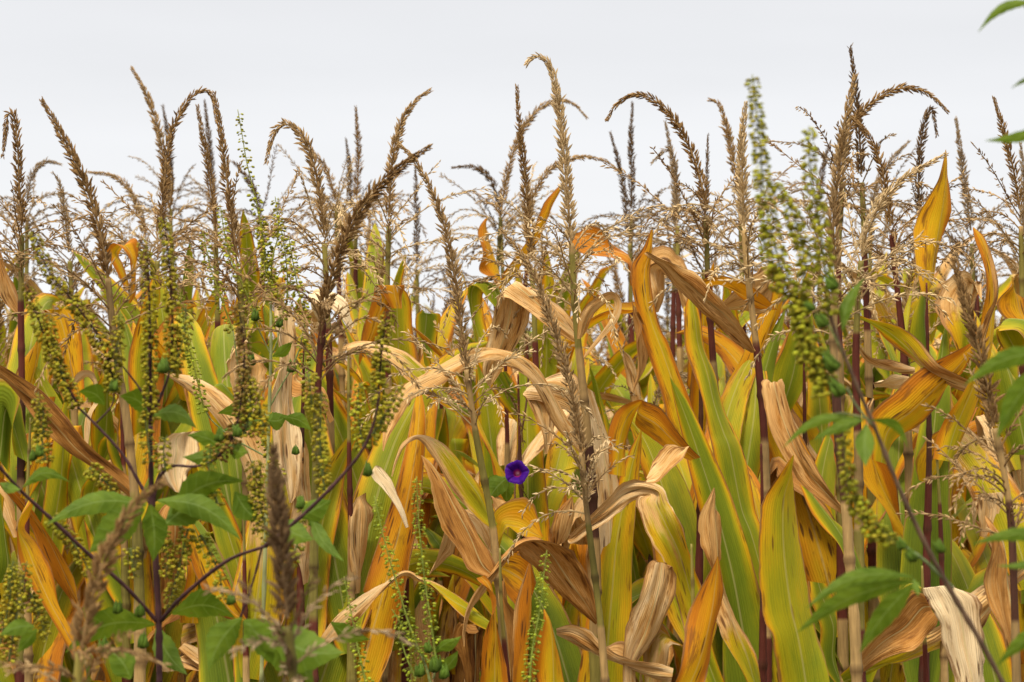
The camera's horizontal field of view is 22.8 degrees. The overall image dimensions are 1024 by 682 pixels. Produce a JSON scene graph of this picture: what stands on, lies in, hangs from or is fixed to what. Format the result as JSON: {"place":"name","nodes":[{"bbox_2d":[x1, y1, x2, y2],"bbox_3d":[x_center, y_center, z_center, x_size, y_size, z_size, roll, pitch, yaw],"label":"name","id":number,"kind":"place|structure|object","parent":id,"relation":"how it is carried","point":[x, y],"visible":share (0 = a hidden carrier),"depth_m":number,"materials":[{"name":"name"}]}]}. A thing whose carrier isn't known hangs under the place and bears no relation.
{"place":"outdoors","nodes":[
{"label":"outdoors","id":0,"kind":"place"},
{"bbox_2d":[70,271,210,681],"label":"corn plant","id":1,"kind":"object","parent":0,"point":[190,676],"visible":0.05,"depth_m":5.55,"materials":[{"name":"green plant"}]},
{"bbox_2d":[0,0,1023,401],"label":"sky","id":2,"kind":"structure","parent":0,"point":[308,64],"materials":[{"name":"white"}]},
{"bbox_3d":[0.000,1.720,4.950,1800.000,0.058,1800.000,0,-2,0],"label":"ground","id":3,"kind":"structure","parent":0,"visible":0},
{"bbox_2d":[0,265,74,636],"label":"corn plant","id":4,"kind":"object","parent":3,"relation":"on","point":[13,556],"visible":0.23,"depth_m":5.54,"materials":[{"name":"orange plant"}]},
{"bbox_2d":[0,397,85,681],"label":"corn plant","id":5,"kind":"object","parent":3,"relation":"on","point":[30,552],"visible":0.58,"depth_m":4.16,"materials":[{"name":"orange plant"}]},
{"bbox_2d":[0,157,94,621],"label":"corn plant","id":6,"kind":"object","parent":3,"relation":"on","point":[14,323],"visible":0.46,"depth_m":6.39,"materials":[{"name":"brown plant"}]},
{"bbox_2d":[0,287,114,622],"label":"corn plant","id":7,"kind":"object","parent":3,"relation":"on","point":[5,328],"visible":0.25,"depth_m":6.34,"materials":[{"name":"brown plant"}]},
{"bbox_2d":[0,107,122,681],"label":"corn plant","id":8,"kind":"object","parent":3,"relation":"on","point":[25,360],"visible":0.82,"depth_m":4.80,"materials":[{"name":"yellow plant"}]},
{"bbox_2d":[0,365,129,496],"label":"corn plant","id":9,"kind":"object","parent":3,"relation":"on","point":[66,435],"visible":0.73,"depth_m":4.20,"materials":[{"name":"brown plant"}]},
{"bbox_2d":[0,243,144,676],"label":"corn plant","id":10,"kind":"object","parent":3,"relation":"on","point":[34,285],"visible":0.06,"depth_m":6.27,"materials":[{"name":"brown plant"}]},
{"bbox_2d":[0,171,148,681],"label":"corn plant","id":11,"kind":"object","parent":3,"relation":"on","point":[78,417],"visible":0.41,"depth_m":5.60,"materials":[{"name":"brown plant"}]},
{"bbox_2d":[0,476,171,681],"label":"corn plant","id":12,"kind":"object","parent":3,"relation":"on","point":[92,607],"visible":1,"depth_m":2.65,"materials":[{"name":"plant"}]},
{"bbox_2d":[0,97,223,681],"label":"corn plant","id":13,"kind":"object","parent":3,"relation":"on","point":[137,536],"visible":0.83,"depth_m":3.94,"materials":[{"name":"plant"}]},
{"bbox_2d":[41,275,185,681],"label":"corn plant","id":14,"kind":"object","parent":3,"relation":"on","point":[55,497],"visible":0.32,"depth_m":4.88,"materials":[{"name":"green plant"}]},
{"bbox_2d":[84,259,156,395],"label":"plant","id":15,"kind":"object","parent":3,"relation":"on","point":[95,357],"visible":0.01,"depth_m":7.63,"materials":[{"name":"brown plant"}]},
{"bbox_2d":[53,341,196,676],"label":"corn plant","id":16,"kind":"object","parent":3,"relation":"on","point":[188,635],"visible":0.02,"depth_m":5.63,"materials":[{"name":"green plant"}]},
{"bbox_2d":[0,238,263,681],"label":"corn plant","id":17,"kind":"object","parent":3,"relation":"on","point":[84,527],"visible":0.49,"depth_m":4.80,"materials":[{"name":"yellow plant"}]},
{"bbox_2d":[58,171,227,680],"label":"corn plant","id":18,"kind":"object","parent":3,"relation":"on","point":[200,319],"visible":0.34,"depth_m":6.19,"materials":[{"name":"brown plant"}]},
{"bbox_2d":[90,105,225,342],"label":"corn plant","id":19,"kind":"object","parent":3,"relation":"on","point":[178,190],"visible":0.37,"depth_m":7.10,"materials":[{"name":"brown plant"}]},
{"bbox_2d":[55,85,265,681],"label":"corn plant","id":20,"kind":"object","parent":3,"relation":"on","point":[171,396],"visible":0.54,"depth_m":5.00,"materials":[{"name":"brown plant"}]},
{"bbox_2d":[89,65,238,681],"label":"corn plant","id":21,"kind":"object","parent":3,"relation":"on","point":[159,144],"visible":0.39,"depth_m":6.00,"materials":[{"name":"brown plant"}]},
{"bbox_2d":[0,215,405,681],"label":"ragweed plant","id":22,"kind":"object","parent":3,"relation":"on","point":[191,502],"visible":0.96,"depth_m":3.22,"materials":[{"name":"green plant"}]},
{"bbox_2d":[168,99,269,247],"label":"corn plant","id":23,"kind":"object","parent":3,"relation":"on","point":[207,134],"visible":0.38,"depth_m":7.20,"materials":[{"name":"brown plant"}]},
{"bbox_2d":[155,333,331,681],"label":"corn plant","id":24,"kind":"object","parent":3,"relation":"on","point":[244,666],"visible":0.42,"depth_m":4.42,"materials":[{"name":"beige plant"}]},
{"bbox_2d":[178,109,311,681],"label":"ragweed plant","id":25,"kind":"object","parent":3,"relation":"on","point":[276,420],"visible":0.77,"depth_m":4.00,"materials":[{"name":"green plant"}]},
{"bbox_2d":[73,104,433,562],"bbox_3d":[-0.672,0.601,5.281,0.646,2.219,1.010,1,-2,-41],"label":"corn plant","id":26,"kind":"object","parent":3,"relation":"on","point":[160,350],"visible":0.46,"depth_m":5.40,"materials":[{"name":"brown plant"}]},
{"bbox_2d":[192,144,314,386],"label":"corn plant","id":27,"kind":"object","parent":3,"relation":"on","point":[247,180],"visible":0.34,"depth_m":6.50,"materials":[{"name":"brown plant"}]},
{"bbox_2d":[183,188,356,681],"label":"corn plant","id":28,"kind":"object","parent":3,"relation":"on","point":[247,240],"visible":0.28,"depth_m":5.57,"materials":[{"name":"brown plant"}]},
{"bbox_2d":[130,90,449,577],"bbox_3d":[-0.504,0.619,4.673,0.596,2.144,0.506,-2,-2,43],"label":"corn plant","id":29,"kind":"object","parent":3,"relation":"on","point":[214,367],"visible":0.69,"depth_m":4.63,"materials":[{"name":"yellow plant"}]},
{"bbox_2d":[202,441,417,681],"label":"corn plant","id":30,"kind":"object","parent":3,"relation":"on","point":[279,514],"visible":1,"depth_m":2.60,"materials":[{"name":"plant"}]},
{"bbox_2d":[226,118,400,452],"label":"corn plant","id":31,"kind":"object","parent":3,"relation":"on","point":[310,155],"visible":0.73,"depth_m":4.75,"materials":[{"name":"brown plant"}]},
{"bbox_2d":[162,289,487,681],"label":"corn plant","id":32,"kind":"object","parent":3,"relation":"on","point":[359,550],"visible":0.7,"depth_m":4.54,"materials":[{"name":"yellow plant"}]},
{"bbox_2d":[219,144,452,681],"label":"corn plant","id":33,"kind":"object","parent":3,"relation":"on","point":[328,286],"visible":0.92,"depth_m":3.84,"materials":[{"name":"plant"}]},
{"bbox_2d":[197,306,495,681],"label":"corn plant","id":34,"kind":"object","parent":3,"relation":"on","point":[287,436],"visible":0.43,"depth_m":4.51,"materials":[{"name":"beige plant"}]},
{"bbox_2d":[284,137,414,389],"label":"corn plant","id":35,"kind":"object","parent":3,"relation":"on","point":[315,321],"visible":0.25,"depth_m":7.00,"materials":[{"name":"brown plant"}]},
{"bbox_2d":[272,144,434,601],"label":"corn plant","id":36,"kind":"object","parent":3,"relation":"on","point":[340,387],"visible":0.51,"depth_m":6.29,"materials":[{"name":"brown plant"}]},
{"bbox_2d":[268,105,472,475],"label":"corn plant","id":37,"kind":"object","parent":3,"relation":"on","point":[358,149],"visible":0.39,"depth_m":6.60,"materials":[{"name":"brown plant"}]},
{"bbox_2d":[295,212,460,407],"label":"corn plant","id":38,"kind":"object","parent":3,"relation":"on","point":[353,296],"visible":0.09,"depth_m":6.33,"materials":[{"name":"yellow plant"}]},
{"bbox_2d":[266,87,495,681],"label":"corn plant","id":39,"kind":"object","parent":3,"relation":"on","point":[399,302],"visible":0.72,"depth_m":5.10,"materials":[{"name":"brown plant"}]},
{"bbox_2d":[308,216,459,451],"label":"corn plant","id":40,"kind":"object","parent":3,"relation":"on","point":[364,307],"visible":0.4,"depth_m":5.64,"materials":[{"name":"yellow plant"}]},
{"bbox_2d":[296,320,480,676],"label":"corn plant","id":41,"kind":"object","parent":3,"relation":"on","point":[459,444],"visible":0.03,"depth_m":6.16,"materials":[{"name":"yellow plant"}]},
{"bbox_2d":[299,340,483,681],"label":"corn plant","id":42,"kind":"object","parent":3,"relation":"on","point":[469,653],"visible":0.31,"depth_m":4.75,"materials":[{"name":"brown plant"}]},
{"bbox_2d":[313,224,475,385],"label":"corn plant","id":43,"kind":"object","parent":3,"relation":"on","point":[360,276],"visible":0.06,"depth_m":6.98,"materials":[{"name":"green plant"}]},
{"bbox_2d":[341,164,483,460],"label":"corn plant","id":44,"kind":"object","parent":3,"relation":"on","point":[460,431],"visible":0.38,"depth_m":6.60,"materials":[{"name":"brown plant"}]},
{"bbox_2d":[331,476,550,681],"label":"ragweed plant","id":45,"kind":"object","parent":3,"relation":"on","point":[444,666],"visible":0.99,"depth_m":3.55,"materials":[{"name":"green plant"}]},
{"bbox_2d":[321,141,600,681],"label":"corn plant","id":46,"kind":"object","parent":3,"relation":"on","point":[462,527],"visible":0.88,"depth_m":4.30,"materials":[{"name":"beige plant"}]},
{"bbox_2d":[299,299,630,681],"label":"corn plant","id":47,"kind":"object","parent":3,"relation":"on","point":[445,422],"visible":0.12,"depth_m":5.60,"materials":[{"name":"beige plant"}]},
{"bbox_2d":[413,327,589,681],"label":"corn plant","id":48,"kind":"object","parent":3,"relation":"on","point":[531,452],"visible":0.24,"depth_m":4.94,"materials":[{"name":"yellow plant"}]},
{"bbox_2d":[333,188,675,676],"bbox_3d":[0.037,0.691,5.417,0.533,2.047,0.690,-2,-2,45],"label":"corn plant","id":49,"kind":"object","parent":3,"relation":"on","point":[502,440],"visible":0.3,"depth_m":5.36,"materials":[{"name":"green plant"}]},
{"bbox_2d":[488,377,528,539],"bbox_3d":[-0.012,0.851,4.711,0.091,1.585,0.372,0,-2,0],"label":"morning glory","id":50,"kind":"object","parent":3,"relation":"on","point":[516,471],"visible":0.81,"depth_m":4.68,"materials":[{"name":"purple plant"}]},
{"bbox_2d":[477,548,563,681],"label":"corn plant","id":51,"kind":"object","parent":3,"relation":"on","point":[497,665],"visible":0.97,"depth_m":4.03,"materials":[{"name":"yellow plant"}]},
{"bbox_2d":[422,99,629,672],"bbox_3d":[-0.064,0.564,6.392,1.049,2.359,0.403,0,-2,11],"label":"corn plant","id":52,"kind":"object","parent":3,"relation":"on","point":[505,183],"visible":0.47,"depth_m":6.40,"materials":[{"name":"brown plant"}]},
{"bbox_2d":[383,52,672,681],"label":"corn plant","id":53,"kind":"object","parent":3,"relation":"on","point":[517,304],"visible":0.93,"depth_m":4.50,"materials":[{"name":"beige plant"}]},
{"bbox_2d":[430,288,636,601],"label":"corn plant","id":54,"kind":"object","parent":3,"relation":"on","point":[604,376],"visible":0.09,"depth_m":5.95,"materials":[{"name":"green plant"}]},
{"bbox_2d":[439,164,628,668],"bbox_3d":[0.027,0.643,6.582,0.538,2.212,1.094,1,-2,-18],"label":"corn plant","id":55,"kind":"object","parent":3,"relation":"on","point":[480,169],"visible":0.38,"depth_m":6.60,"materials":[{"name":"brown plant"}]},
{"bbox_2d":[450,237,618,499],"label":"corn plant","id":56,"kind":"object","parent":3,"relation":"on","point":[548,368],"visible":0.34,"depth_m":5.72,"materials":[{"name":"orange plant"}]},
{"bbox_2d":[473,212,596,370],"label":"corn plant","id":57,"kind":"object","parent":3,"relation":"on","point":[566,295],"visible":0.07,"depth_m":7.04,"materials":[{"name":"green plant"}]},
{"bbox_2d":[464,154,619,681],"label":"corn plant","id":58,"kind":"object","parent":3,"relation":"on","point":[488,320],"visible":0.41,"depth_m":5.90,"materials":[{"name":"brown plant"}]},
{"bbox_2d":[424,83,666,681],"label":"corn plant","id":59,"kind":"object","parent":3,"relation":"on","point":[558,458],"visible":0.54,"depth_m":5.11,"materials":[{"name":"brown plant"}]},
{"bbox_2d":[498,227,724,681],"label":"corn plant","id":60,"kind":"object","parent":3,"relation":"on","point":[664,528],"visible":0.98,"depth_m":4.27,"materials":[{"name":"beige plant"}]},
{"bbox_2d":[538,253,691,388],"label":"corn plant","id":61,"kind":"object","parent":3,"relation":"on","point":[620,292],"visible":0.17,"depth_m":6.92,"materials":[{"name":"brown plant"}]},
{"bbox_2d":[579,243,670,344],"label":"corn plant","id":62,"kind":"object","parent":3,"relation":"on","point":[615,291],"visible":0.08,"depth_m":8.37,"materials":[{"name":"brown plant"}]},
{"bbox_2d":[552,102,701,357],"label":"corn plant","id":63,"kind":"object","parent":3,"relation":"on","point":[630,149],"visible":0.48,"depth_m":6.60,"materials":[{"name":"brown plant"}]},
{"bbox_2d":[575,351,688,681],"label":"corn plant","id":64,"kind":"object","parent":3,"relation":"on","point":[642,543],"visible":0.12,"depth_m":5.50,"materials":[{"name":"brown plant"}]},
{"bbox_2d":[566,131,711,577],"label":"corn plant","id":65,"kind":"object","parent":3,"relation":"on","point":[641,562],"visible":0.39,"depth_m":6.50,"materials":[{"name":"brown plant"}]},
{"bbox_2d":[654,278,687,387],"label":"corn plant","id":66,"kind":"object","parent":3,"relation":"on","point":[667,305],"visible":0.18,"depth_m":8.40,"materials":[{"name":"brown plant"}]},
{"bbox_2d":[572,319,777,557],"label":"corn plant","id":67,"kind":"object","parent":3,"relation":"on","point":[645,376],"visible":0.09,"depth_m":6.30,"materials":[{"name":"orange plant"}]},
{"bbox_2d":[572,91,784,490],"bbox_3d":[0.316,0.613,4.748,0.419,2.162,0.407,-1,-2,36],"label":"corn plant","id":68,"kind":"object","parent":3,"relation":"on","point":[658,273],"visible":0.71,"depth_m":4.78,"materials":[{"name":"brown plant"}]},
{"bbox_2d":[566,146,801,681],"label":"corn plant","id":69,"kind":"object","parent":3,"relation":"on","point":[621,381],"visible":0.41,"depth_m":5.80,"materials":[{"name":"brown plant"}]},
{"bbox_2d":[608,230,762,644],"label":"corn plant","id":70,"kind":"object","parent":3,"relation":"on","point":[658,427],"visible":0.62,"depth_m":4.50,"materials":[{"name":"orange plant"}]},
{"bbox_2d":[623,488,760,681],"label":"corn plant","id":71,"kind":"object","parent":3,"relation":"on","point":[710,607],"visible":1,"depth_m":4.08,"materials":[{"name":"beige plant"}]},
{"bbox_2d":[615,133,788,681],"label":"corn plant","id":72,"kind":"object","parent":3,"relation":"on","point":[665,639],"visible":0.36,"depth_m":5.33,"materials":[{"name":"brown plant"}]},
{"bbox_2d":[574,120,847,626],"bbox_3d":[0.448,0.597,6.162,0.757,2.280,0.485,-1,-2,33],"label":"corn plant","id":73,"kind":"object","parent":3,"relation":"on","point":[602,272],"visible":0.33,"depth_m":6.20,"materials":[{"name":"brown plant"}]},
{"bbox_2d":[646,242,790,389],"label":"corn plant","id":74,"kind":"object","parent":3,"relation":"on","point":[716,288],"visible":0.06,"depth_m":6.28,"materials":[{"name":"brown plant"}]},
{"bbox_2d":[684,298,767,675],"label":"corn plant","id":75,"kind":"object","parent":3,"relation":"on","point":[734,457],"visible":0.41,"depth_m":4.50,"materials":[{"name":"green plant"}]},
{"bbox_2d":[644,101,825,681],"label":"corn plant","id":76,"kind":"object","parent":3,"relation":"on","point":[740,583],"visible":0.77,"depth_m":4.40,"materials":[{"name":"green plant"}]},
{"bbox_2d":[663,97,807,406],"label":"corn plant","id":77,"kind":"object","parent":3,"relation":"on","point":[729,139],"visible":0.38,"depth_m":5.89,"materials":[{"name":"brown plant"}]},
{"bbox_2d":[723,262,836,520],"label":"corn plant","id":78,"kind":"object","parent":3,"relation":"on","point":[789,372],"visible":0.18,"depth_m":4.97,"materials":[{"name":"green plant"}]},
{"bbox_2d":[563,82,1014,681],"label":"corn plant","id":79,"kind":"object","parent":3,"relation":"on","point":[823,554],"visible":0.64,"depth_m":4.82,"materials":[{"name":"brown plant"}]},
{"bbox_2d":[758,444,862,681],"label":"corn plant","id":80,"kind":"object","parent":3,"relation":"on","point":[805,654],"visible":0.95,"depth_m":4.03,"materials":[{"name":"green plant"}]},
{"bbox_2d":[746,267,891,410],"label":"corn plant","id":81,"kind":"object","parent":3,"relation":"on","point":[862,344],"visible":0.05,"depth_m":6.93,"materials":[{"name":"green plant"}]},
{"bbox_2d":[746,262,892,406],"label":"corn plant","id":82,"kind":"object","parent":3,"relation":"on","point":[846,371],"visible":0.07,"depth_m":6.36,"materials":[{"name":"green plant"}]},
{"bbox_2d":[718,73,956,681],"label":"corn plant","id":83,"kind":"object","parent":3,"relation":"on","point":[783,431],"visible":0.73,"depth_m":3.95,"materials":[{"name":"brown plant"}]},
{"bbox_2d":[724,143,956,410],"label":"corn plant","id":84,"kind":"object","parent":3,"relation":"on","point":[826,336],"visible":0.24,"depth_m":6.49,"materials":[{"name":"brown plant"}]},
{"bbox_2d":[815,221,895,400],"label":"corn plant","id":85,"kind":"object","parent":3,"relation":"on","point":[879,293],"visible":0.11,"depth_m":7.14,"materials":[{"name":"brown plant"}]},
{"bbox_2d":[778,140,941,504],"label":"corn plant","id":86,"kind":"object","parent":3,"relation":"on","point":[847,383],"visible":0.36,"depth_m":6.30,"materials":[{"name":"brown plant"}]},
{"bbox_2d":[784,251,940,478],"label":"corn plant","id":87,"kind":"object","parent":3,"relation":"on","point":[877,376],"visible":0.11,"depth_m":6.38,"materials":[{"name":"green plant"}]},
{"bbox_2d":[743,43,986,681],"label":"corn plant","id":88,"kind":"object","parent":3,"relation":"on","point":[893,672],"visible":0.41,"depth_m":5.00,"materials":[{"name":"brown plant"}]},
{"bbox_2d":[744,74,1004,681],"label":"ragweed plant","id":89,"kind":"object","parent":3,"relation":"on","point":[856,586],"visible":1,"depth_m":2.69,"materials":[{"name":"green plant"}]},
{"bbox_2d":[754,152,999,681],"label":"corn plant","id":90,"kind":"object","parent":3,"relation":"on","point":[906,343],"visible":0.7,"depth_m":4.35,"materials":[{"name":"brown plant"}]},
{"bbox_2d":[787,114,1001,681],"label":"corn plant","id":91,"kind":"object","parent":3,"relation":"on","point":[888,558],"visible":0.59,"depth_m":4.70,"materials":[{"name":"brown plant"}]},
{"bbox_2d":[821,255,1002,552],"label":"corn plant","id":92,"kind":"object","parent":3,"relation":"on","point":[882,312],"visible":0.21,"depth_m":5.71,"materials":[{"name":"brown plant"}]},
{"bbox_2d":[851,225,980,316],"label":"corn plant","id":93,"kind":"object","parent":3,"relation":"on","point":[938,276],"visible":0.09,"depth_m":8.53,"materials":[{"name":"orange plant"}]},
{"bbox_2d":[823,105,1018,545],"bbox_3d":[0.844,0.613,5.238,1.061,2.192,0.429,-1,-2,17],"label":"corn plant","id":94,"kind":"object","parent":3,"relation":"on","point":[895,356],"visible":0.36,"depth_m":5.20,"materials":[{"name":"brown plant"}]},
{"bbox_2d":[841,267,1000,509],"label":"corn plant","id":95,"kind":"object","parent":3,"relation":"on","point":[885,374],"visible":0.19,"depth_m":5.60,"materials":[{"name":"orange plant"}]},
{"bbox_2d":[843,227,1020,469],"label":"corn plant","id":96,"kind":"object","parent":3,"relation":"on","point":[1005,286],"visible":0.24,"depth_m":6.26,"materials":[{"name":"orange plant"}]},
{"bbox_2d":[841,566,1023,681],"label":"corn plant","id":97,"kind":"object","parent":3,"relation":"on","point":[911,631],"visible":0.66,"depth_m":4.01,"materials":[{"name":"beige plant"}]},
{"bbox_2d":[863,150,1008,681],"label":"corn plant","id":98,"kind":"object","parent":3,"relation":"on","point":[903,407],"visible":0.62,"depth_m":4.55,"materials":[{"name":"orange plant"}]},
{"bbox_2d":[852,142,1023,573],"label":"corn plant","id":99,"kind":"object","parent":3,"relation":"on","point":[956,395],"visible":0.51,"depth_m":5.61,"materials":[{"name":"brown plant"}]},
{"bbox_2d":[883,118,1022,549],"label":"corn plant","id":100,"kind":"object","parent":3,"relation":"on","point":[961,165],"visible":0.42,"depth_m":5.90,"materials":[{"name":"brown plant"}]},
{"bbox_2d":[895,256,1023,681],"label":"corn plant","id":101,"kind":"object","parent":3,"relation":"on","point":[1001,591],"visible":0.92,"depth_m":3.55,"materials":[{"name":"beige plant"}]},
{"bbox_2d":[912,277,1023,681],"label":"corn plant","id":102,"kind":"object","parent":3,"relation":"on","point":[1010,329],"visible":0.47,"depth_m":4.68,"materials":[{"name":"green plant"}]},
{"bbox_2d":[933,227,1003,681],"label":"corn plant","id":103,"kind":"object","parent":3,"relation":"on","point":[962,412],"visible":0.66,"depth_m":4.31,"materials":[{"name":"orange plant"}]},
{"bbox_2d":[936,96,1023,681],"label":"corn plant","id":104,"kind":"object","parent":3,"relation":"on","point":[1016,462],"visible":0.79,"depth_m":4.91,"materials":[{"name":"brown plant"}]},
{"bbox_2d":[965,0,1023,665],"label":"ragweed plant","id":105,"kind":"object","parent":3,"relation":"on","point":[1012,403],"visible":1,"depth_m":2.50,"materials":[{"name":"green plant"}]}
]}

